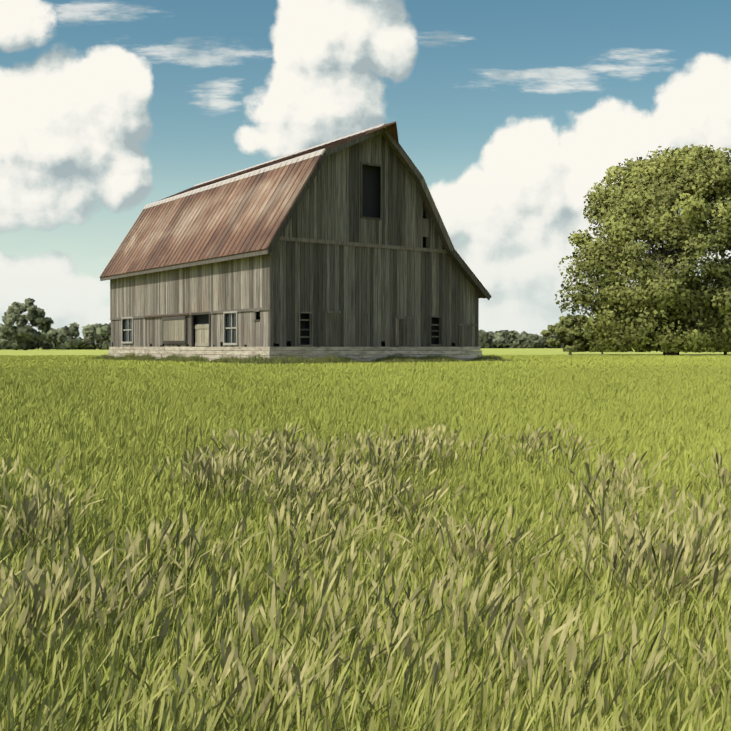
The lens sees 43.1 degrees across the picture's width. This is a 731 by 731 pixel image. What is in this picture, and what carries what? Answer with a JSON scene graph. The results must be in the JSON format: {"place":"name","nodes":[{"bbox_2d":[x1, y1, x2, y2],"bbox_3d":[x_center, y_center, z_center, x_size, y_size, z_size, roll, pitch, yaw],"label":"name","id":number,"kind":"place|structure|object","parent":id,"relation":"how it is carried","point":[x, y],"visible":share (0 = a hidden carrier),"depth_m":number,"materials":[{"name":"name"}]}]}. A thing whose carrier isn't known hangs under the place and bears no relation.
{"place":"outdoors","nodes":[
{"label":"outdoors","id":0,"kind":"place"},
{"bbox_2d":[0,391,730,730],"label":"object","id":1,"kind":"object","parent":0,"point":[584,723],"depth_m":5.29,"materials":[{"name":"green plant"}]},
{"bbox_2d":[0,365,730,574],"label":"grass","id":2,"kind":"structure","parent":0,"point":[344,385],"depth_m":18.98,"materials":[{"name":"green plant"}]},
{"bbox_2d":[0,354,730,368],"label":"grass","id":3,"kind":"structure","parent":0,"point":[528,361],"depth_m":37.67,"materials":[{"name":"green plant"}]},
{"bbox_2d":[0,348,730,459],"bbox_3d":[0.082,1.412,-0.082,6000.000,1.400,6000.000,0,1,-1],"label":"ground","id":4,"kind":"structure","parent":0,"point":[511,351],"depth_m":118.13,"materials":[{"name":"green plant"}]},
{"bbox_2d":[0,326,22,349],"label":"tree","id":5,"kind":"object","parent":4,"relation":"on","point":[6,348],"visible":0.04,"depth_m":243.02,"materials":[{"name":"green plant"}]},
{"bbox_2d":[0,323,34,349],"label":"tree","id":6,"kind":"object","parent":4,"relation":"on","point":[2,337],"visible":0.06,"depth_m":247.05,"materials":[{"name":"green plant"}]},
{"bbox_2d":[0,298,53,349],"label":"tree","id":7,"kind":"object","parent":4,"relation":"on","point":[28,335],"visible":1,"depth_m":196.73,"materials":[{"name":"green plant"}]},
{"bbox_2d":[33,328,54,349],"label":"tree","id":8,"kind":"object","parent":4,"relation":"on","point":[39,344],"visible":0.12,"depth_m":251.41,"materials":[{"name":"green plant"}]},
{"bbox_2d":[43,326,84,349],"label":"tree","id":9,"kind":"object","parent":4,"relation":"on","point":[62,342],"visible":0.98,"depth_m":240.75,"materials":[{"name":"green plant"}]},
{"bbox_2d":[53,328,80,348],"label":"tree","id":10,"kind":"object","parent":4,"relation":"on","point":[77,335],"visible":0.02,"depth_m":266.55,"materials":[{"name":"green plant"}]},
{"bbox_2d":[54,322,85,349],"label":"tree","id":11,"kind":"object","parent":4,"relation":"on","point":[65,331],"visible":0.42,"depth_m":255.61,"materials":[{"name":"green plant"}]},
{"bbox_2d":[80,333,99,349],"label":"tree","id":12,"kind":"object","parent":4,"relation":"on","point":[88,344],"visible":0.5,"depth_m":249.06,"materials":[{"name":"green plant"}]},
{"bbox_2d":[82,323,110,349],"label":"tree","id":13,"kind":"object","parent":4,"relation":"on","point":[97,332],"visible":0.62,"depth_m":241.86,"materials":[{"name":"green plant"}]},
{"bbox_2d":[81,351,510,364],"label":"grass","id":14,"kind":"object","parent":4,"relation":"on","point":[319,360],"visible":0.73,"depth_m":39.19,"materials":[{"name":"green plant"}]},
{"bbox_2d":[100,121,491,361],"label":"barn","id":15,"kind":"structure","parent":4,"relation":"on","point":[343,246],"depth_m":39.53,"materials":[{"name":"grey wood"}]},
{"bbox_2d":[0,421,730,730],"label":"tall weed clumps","id":16,"kind":"object","parent":4,"relation":"on","point":[31,510],"visible":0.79,"depth_m":6.67,"materials":[{"name":"green plant"}]},
{"bbox_2d":[0,405,730,730],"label":"grass","id":17,"kind":"structure","parent":4,"relation":"on","point":[540,591],"depth_m":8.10,"materials":[{"name":"green plant"}]},
{"bbox_2d":[478,332,486,347],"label":"tree","id":18,"kind":"object","parent":4,"relation":"on","point":[481,345],"visible":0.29,"depth_m":455.81,"materials":[{"name":"green plant"}]},
{"bbox_2d":[478,329,495,347],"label":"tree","id":19,"kind":"object","parent":4,"relation":"on","point":[485,342],"visible":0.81,"depth_m":456.16,"materials":[{"name":"green plant"}]},
{"bbox_2d":[492,330,510,347],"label":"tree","id":20,"kind":"object","parent":4,"relation":"on","point":[501,340],"visible":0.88,"depth_m":463.49,"materials":[{"name":"green plant"}]},
{"bbox_2d":[504,330,513,341],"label":"tree","id":21,"kind":"object","parent":4,"relation":"on","point":[509,336],"visible":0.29,"depth_m":475.79,"materials":[{"name":"green plant"}]},
{"bbox_2d":[509,338,525,347],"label":"tree","id":22,"kind":"object","parent":4,"relation":"on","point":[515,342],"visible":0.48,"depth_m":471.66,"materials":[{"name":"green plant"}]},
{"bbox_2d":[510,330,531,347],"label":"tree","id":23,"kind":"object","parent":4,"relation":"on","point":[518,336],"visible":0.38,"depth_m":472.22,"materials":[{"name":"green plant"}]},
{"bbox_2d":[521,334,541,347],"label":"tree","id":24,"kind":"object","parent":4,"relation":"on","point":[535,341],"visible":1,"depth_m":458.61,"materials":[{"name":"green plant"}]},
{"bbox_2d":[538,335,546,347],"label":"tree","id":25,"kind":"object","parent":4,"relation":"on","point":[543,344],"visible":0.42,"depth_m":465.76,"materials":[{"name":"green plant"}]},
{"bbox_2d":[542,332,557,347],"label":"tree","id":26,"kind":"object","parent":4,"relation":"on","point":[551,336],"visible":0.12,"depth_m":465.61,"materials":[{"name":"green plant"}]},
{"bbox_2d":[540,314,600,354],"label":"tree","id":27,"kind":"object","parent":4,"relation":"on","point":[566,330],"visible":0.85,"depth_m":83.33,"materials":[{"name":"green plant"}]},
{"bbox_2d":[555,144,730,354],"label":"tree","id":28,"kind":"object","parent":4,"relation":"on","point":[665,307],"visible":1,"depth_m":75.36,"materials":[{"name":"green plant"}]},
{"bbox_2d":[0,0,730,338],"label":"sky","id":29,"kind":"structure","parent":0,"point":[508,112],"materials":[{"name":"blue"}]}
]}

